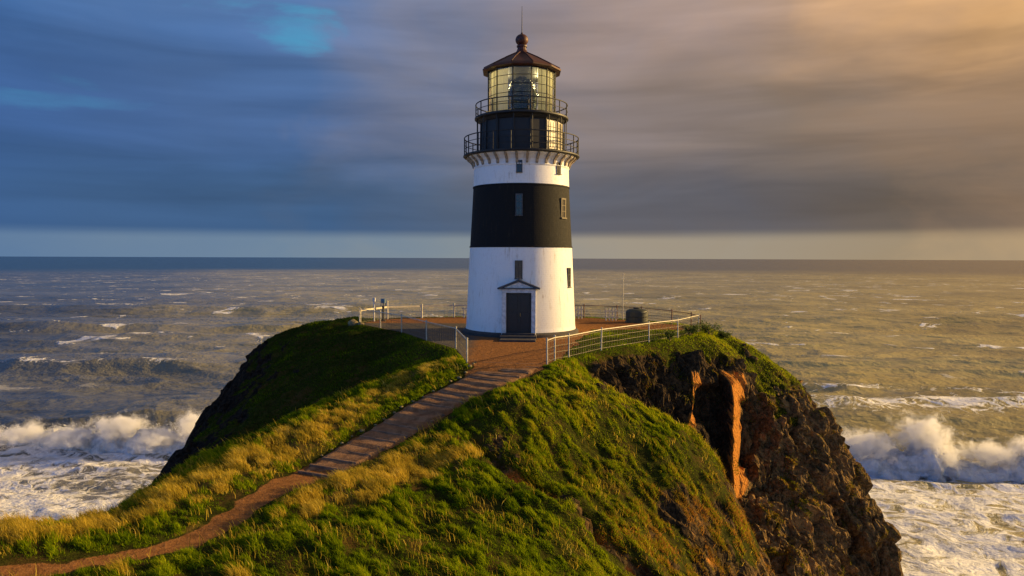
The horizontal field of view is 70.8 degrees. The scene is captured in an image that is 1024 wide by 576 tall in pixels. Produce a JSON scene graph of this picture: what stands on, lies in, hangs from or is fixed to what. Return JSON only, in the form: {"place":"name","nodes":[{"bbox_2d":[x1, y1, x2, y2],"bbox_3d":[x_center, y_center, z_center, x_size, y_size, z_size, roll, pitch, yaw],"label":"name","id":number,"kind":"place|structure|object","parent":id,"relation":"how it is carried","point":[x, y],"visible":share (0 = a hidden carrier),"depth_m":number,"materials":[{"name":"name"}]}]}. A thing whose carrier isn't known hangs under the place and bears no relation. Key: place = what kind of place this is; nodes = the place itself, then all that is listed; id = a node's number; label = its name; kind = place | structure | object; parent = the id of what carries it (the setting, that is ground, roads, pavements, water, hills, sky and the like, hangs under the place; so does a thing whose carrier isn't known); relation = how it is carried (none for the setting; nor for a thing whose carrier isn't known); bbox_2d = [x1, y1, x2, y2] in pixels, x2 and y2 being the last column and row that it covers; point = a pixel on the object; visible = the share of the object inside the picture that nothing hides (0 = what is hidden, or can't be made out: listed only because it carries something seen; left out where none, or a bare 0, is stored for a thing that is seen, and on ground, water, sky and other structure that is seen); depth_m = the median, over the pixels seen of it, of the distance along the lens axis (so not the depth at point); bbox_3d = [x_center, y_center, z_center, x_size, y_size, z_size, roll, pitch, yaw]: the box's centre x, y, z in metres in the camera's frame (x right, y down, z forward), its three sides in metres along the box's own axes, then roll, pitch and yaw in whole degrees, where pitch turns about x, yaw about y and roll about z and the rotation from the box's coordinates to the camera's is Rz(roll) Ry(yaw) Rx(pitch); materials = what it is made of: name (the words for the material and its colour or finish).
{"place":"outdoors","nodes":[
{"label":"outdoors","id":0,"kind":"place"},
{"bbox_2d":[0,355,756,575],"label":"green grass","id":1,"kind":"structure","parent":0,"point":[284,537],"depth_m":19.88,"materials":[{"name":"green plant"}]},
{"bbox_2d":[304,368,535,474],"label":"path","id":2,"kind":"structure","parent":0,"point":[413,415],"depth_m":26.09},
{"bbox_2d":[298,470,328,477],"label":"step timber","id":3,"kind":"object","parent":2,"relation":"on","point":[310,473],"visible":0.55,"depth_m":21.78,"materials":[{"name":"wood"}]},
{"bbox_2d":[309,464,345,471],"bbox_3d":[-5.728,5.584,22.338,1.362,0.100,0.100,1,3,25],"label":"step timber","id":4,"kind":"object","parent":2,"relation":"on","point":[325,467],"visible":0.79,"depth_m":22.31,"materials":[{"name":"brown wood"}]},
{"bbox_2d":[322,457,357,463],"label":"step timber","id":5,"kind":"object","parent":2,"relation":"on","point":[342,460],"visible":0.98,"depth_m":22.83,"materials":[{"name":"wood"}]},
{"bbox_2d":[335,449,371,457],"bbox_3d":[-5.170,5.390,23.505,1.516,0.100,0.100,2,3,29],"label":"step timber","id":6,"kind":"object","parent":2,"relation":"on","point":[370,455],"visible":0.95,"depth_m":23.28,"materials":[{"name":"brown wood"}]},
{"bbox_2d":[359,435,396,443],"bbox_3d":[-4.575,5.174,24.538,1.575,0.100,0.100,2,3,30],"label":"step timber","id":7,"kind":"object","parent":2,"relation":"on","point":[380,439],"visible":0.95,"depth_m":24.50,"materials":[{"name":"brown wood"}]},
{"bbox_2d":[371,429,408,437],"bbox_3d":[-4.269,5.065,25.051,1.654,0.100,0.100,2,3,30],"label":"step timber","id":8,"kind":"object","parent":2,"relation":"on","point":[386,432],"visible":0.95,"depth_m":25.00,"materials":[{"name":"brown wood"}]},
{"bbox_2d":[383,422,418,429],"bbox_3d":[-3.949,4.915,25.552,1.674,0.100,0.100,2,3,34],"label":"step timber","id":9,"kind":"object","parent":2,"relation":"on","point":[402,425],"visible":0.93,"depth_m":25.49,"materials":[{"name":"brown wood"}]},
{"bbox_2d":[415,402,454,409],"bbox_3d":[-2.920,4.442,27.132,1.910,0.100,0.100,2,3,34],"label":"step timber","id":10,"kind":"object","parent":2,"relation":"on","point":[435,405],"visible":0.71,"depth_m":27.03,"materials":[{"name":"brown wood"}]},
{"bbox_2d":[425,396,463,403],"bbox_3d":[-2.570,4.303,27.613,1.981,0.100,0.100,2,3,36],"label":"step timber","id":11,"kind":"object","parent":2,"relation":"on","point":[444,399],"visible":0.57,"depth_m":27.61,"materials":[{"name":"wood"}]},
{"bbox_2d":[438,391,470,397],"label":"step timber","id":12,"kind":"object","parent":2,"relation":"on","point":[454,394],"visible":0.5,"depth_m":28.10,"materials":[{"name":"wood"}]},
{"bbox_2d":[467,376,509,382],"bbox_3d":[-0.993,3.772,29.532,2.159,0.100,0.100,2,3,36],"label":"step timber","id":13,"kind":"object","parent":2,"relation":"on","point":[487,379],"visible":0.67,"depth_m":29.49,"materials":[{"name":"brown wood"}]},
{"bbox_2d":[478,373,519,377],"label":"step timber","id":14,"kind":"object","parent":2,"relation":"on","point":[499,375],"visible":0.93,"depth_m":29.94,"materials":[{"name":"brown wood"}]},
{"bbox_2d":[500,370,528,373],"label":"step timber","id":15,"kind":"object","parent":2,"relation":"on","point":[514,371],"visible":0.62,"depth_m":30.26,"materials":[{"name":"brown wood"}]},
{"bbox_2d":[0,317,903,575],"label":"headland ground","id":16,"kind":"structure","parent":0,"point":[755,484],"depth_m":33.88,"materials":[{"name":"green plant"}]},
{"bbox_2d":[0,354,483,575],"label":"dry grass","id":17,"kind":"structure","parent":16,"relation":"on","point":[97,518],"depth_m":20.48,"materials":[{"name":"plant"}]},
{"bbox_2d":[348,319,357,325],"bbox_3d":[-10.895,2.430,49.527,0.763,0.557,0.640,0,2,0],"label":"boulder","id":18,"kind":"object","parent":16,"relation":"on","point":[352,322],"visible":0.79,"depth_m":49.31,"materials":[{"name":"stone"}]},
{"bbox_2d":[373,298,375,321],"bbox_3d":[-9.956,1.609,52.016,0.200,1.820,0.200,0,2,0],"label":"instrument post","id":19,"kind":"object","parent":16,"relation":"on","point":[374,300],"visible":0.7,"depth_m":51.98,"materials":[{"name":"white metal"}]},
{"bbox_2d":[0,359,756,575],"bbox_3d":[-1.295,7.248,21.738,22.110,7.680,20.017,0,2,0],"label":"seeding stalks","id":20,"kind":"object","parent":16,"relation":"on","point":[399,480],"visible":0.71,"depth_m":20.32,"materials":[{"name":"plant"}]},
{"bbox_2d":[381,299,385,320],"bbox_3d":[-9.356,1.587,52.361,0.440,1.640,0.520,0,2,0],"label":"viewing telescope","id":21,"kind":"object","parent":16,"relation":"on","point":[383,301],"visible":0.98,"depth_m":52.26,"materials":[{"name":"black metal"}]},
{"bbox_2d":[359,307,467,361],"bbox_3d":[-5.663,2.441,41.018,1.452,1.421,20.621,-1,3,-25],"label":"fence","id":22,"kind":"object","parent":16,"relation":"on","point":[457,339],"visible":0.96,"depth_m":39.94,"materials":[{"name":"metal"}]},
{"bbox_2d":[360,301,466,321],"bbox_3d":[-5.734,1.754,54.430,12.652,1.661,2.556,-1,3,-29],"label":"fence","id":23,"kind":"object","parent":16,"relation":"on","point":[421,306],"visible":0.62,"depth_m":55.04,"materials":[{"name":"metal"}]},
{"bbox_2d":[185,316,811,454],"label":"hill turf","id":24,"kind":"structure","parent":16,"relation":"on","point":[398,368],"depth_m":41.27,"materials":[{"name":"green plant"}]},
{"bbox_2d":[463,30,579,341],"bbox_3d":[0.578,-7.177,43.807,7.240,20.250,9.098,0,2,0],"label":"lighthouse","id":25,"kind":"object","parent":16,"relation":"on","point":[522,160],"visible":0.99,"depth_m":42.30,"materials":[{"name":"white paint"}]},
{"bbox_2d":[514,260,522,278],"bbox_3d":[0.383,-1.057,41.754,0.470,1.087,0.203,0,2,3],"label":"window","id":26,"kind":"structure","parent":25,"relation":"in","point":[518,263],"depth_m":41.72,"materials":[{"name":"glass"}]},
{"bbox_2d":[497,279,539,341],"bbox_3d":[0.366,1.251,40.978,2.477,3.466,2.650,0,2,2],"label":"doorway","id":27,"kind":"structure","parent":25,"relation":"in","point":[518,311],"depth_m":41.47,"materials":[{"name":"paint"}]},
{"bbox_2d":[515,193,522,215],"bbox_3d":[0.408,-4.833,41.796,0.462,1.296,0.203,0,2,3],"label":"window","id":28,"kind":"structure","parent":25,"relation":"in","point":[518,196],"depth_m":41.76,"materials":[{"name":"glass"}]},
{"bbox_2d":[516,160,522,172],"bbox_3d":[0.422,-7.064,41.801,0.390,0.727,0.203,0,2,3],"label":"window","id":29,"kind":"structure","parent":25,"relation":"in","point":[518,166],"depth_m":41.77,"materials":[{"name":"glass"}]},
{"bbox_2d":[547,120,555,148],"bbox_3d":[2.372,-9.138,42.875,0.800,1.660,0.063,-2,3,-45],"label":"window","id":30,"kind":"structure","parent":25,"relation":"in","point":[552,134],"depth_m":42.86,"materials":[{"name":"clear glass"}]},
{"bbox_2d":[556,162,561,174],"bbox_3d":[2.764,-7.096,42.769,0.203,0.727,0.390,2,3,42],"label":"window","id":31,"kind":"structure","parent":25,"relation":"in","point":[558,168],"depth_m":42.74,"materials":[{"name":"glass"}]},
{"bbox_2d":[558,122,561,149],"bbox_3d":[2.918,-9.170,43.686,0.063,1.660,0.800,1,3,22],"label":"window","id":32,"kind":"structure","parent":25,"relation":"in","point":[558,122],"depth_m":43.53,"materials":[{"name":"clear glass"}]},
{"bbox_2d":[560,198,566,218],"bbox_3d":[3.065,-4.757,43.088,0.203,1.236,0.574,2,3,35],"label":"window","id":33,"kind":"structure","parent":25,"relation":"in","point":[562,200],"depth_m":43.04,"materials":[{"name":"clear glass"}]},
{"bbox_2d":[567,268,571,287],"bbox_3d":[3.438,-0.618,43.478,0.203,1.207,0.430,2,3,28],"label":"window","id":34,"kind":"structure","parent":25,"relation":"in","point":[568,269],"depth_m":43.43,"materials":[{"name":"glass"}]},
{"bbox_2d":[574,306,583,318],"bbox_3d":[4.843,1.873,55.046,1.300,0.937,0.068,0,2,0],"label":"picket panel","id":35,"kind":"object","parent":16,"relation":"on","point":[578,309],"visible":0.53,"depth_m":55.02,"materials":[{"name":"grey wood"}]},
{"bbox_2d":[604,308,617,320],"bbox_3d":[7.343,1.950,53.447,1.060,0.988,0.068,0,2,0],"label":"picket panel","id":36,"kind":"object","parent":16,"relation":"on","point":[609,311],"visible":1,"depth_m":53.42,"materials":[{"name":"grey wood"}]},
{"bbox_2d":[546,314,698,363],"bbox_3d":[6.621,2.593,38.532,0.664,1.421,17.567,2,3,38],"label":"fence","id":37,"kind":"object","parent":16,"relation":"on","point":[569,337],"visible":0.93,"depth_m":36.53,"materials":[{"name":"metal"}]},
{"bbox_2d":[487,407,774,575],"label":"heath","id":38,"kind":"object","parent":16,"relation":"on","point":[741,517],"visible":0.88,"depth_m":24.95,"materials":[{"name":"green plant"}]},
{"bbox_2d":[625,307,647,322],"bbox_3d":[9.043,1.967,52.128,1.720,1.140,1.720,0,2,0],"label":"water tank","id":39,"kind":"object","parent":16,"relation":"on","point":[636,315],"visible":0.91,"depth_m":51.47,"materials":[{"name":"black metal"}]},
{"bbox_2d":[574,304,700,331],"bbox_3d":[7.566,2.046,52.523,15.787,1.343,4.038,2,3,43],"label":"fence","id":40,"kind":"object","parent":16,"relation":"on","point":[693,319],"visible":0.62,"depth_m":51.88,"materials":[{"name":"metal"}]},
{"bbox_2d":[662,329,676,340],"bbox_3d":[8.941,2.643,40.525,0.839,0.794,0.964,0,2,-14],"label":"shrub","id":41,"kind":"object","parent":16,"relation":"on","point":[671,334],"visible":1,"depth_m":40.46,"materials":[{"name":"green plant"}]},
{"bbox_2d":[679,323,700,334],"bbox_3d":[10.789,2.500,43.187,0.973,0.840,1.395,-1,3,-33],"label":"shrub","id":42,"kind":"object","parent":16,"relation":"on","point":[693,329],"visible":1,"depth_m":43.07,"materials":[{"name":"green plant"}]},
{"bbox_2d":[696,318,721,334],"bbox_3d":[12.181,2.437,44.569,1.714,1.104,1.355,0,2,0],"label":"shrub","id":43,"kind":"object","parent":16,"relation":"on","point":[705,328],"visible":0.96,"depth_m":44.48,"materials":[{"name":"green plant"}]},
{"bbox_2d":[715,330,732,338],"bbox_3d":[13.341,2.944,45.413,1.087,0.650,1.189,1,3,27],"label":"shrub","id":44,"kind":"object","parent":16,"relation":"on","point":[723,334],"visible":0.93,"depth_m":45.19,"materials":[{"name":"green plant"}]},
{"bbox_2d":[614,351,901,575],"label":"cliff weeds","id":45,"kind":"object","parent":16,"relation":"on","point":[790,488],"visible":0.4,"depth_m":38.26,"materials":[{"name":"green plant"}]},
{"bbox_2d":[0,256,1023,575],"bbox_3d":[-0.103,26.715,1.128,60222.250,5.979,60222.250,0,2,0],"label":"sea","id":46,"kind":"structure","parent":0,"point":[892,352],"depth_m":240.32,"materials":[{"name":"liquid"}]},
{"bbox_2d":[0,412,190,454],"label":"surf foam","id":47,"kind":"object","parent":46,"relation":"on","point":[110,438],"visible":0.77,"depth_m":106.24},
{"bbox_2d":[845,432,1023,483],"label":"surf foam","id":48,"kind":"object","parent":46,"relation":"on","point":[922,456],"visible":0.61,"depth_m":94.83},
{"bbox_2d":[0,0,1023,259],"label":"sky","id":49,"kind":"structure","parent":0,"point":[705,129],"materials":[{"name":"blue"}]}
]}

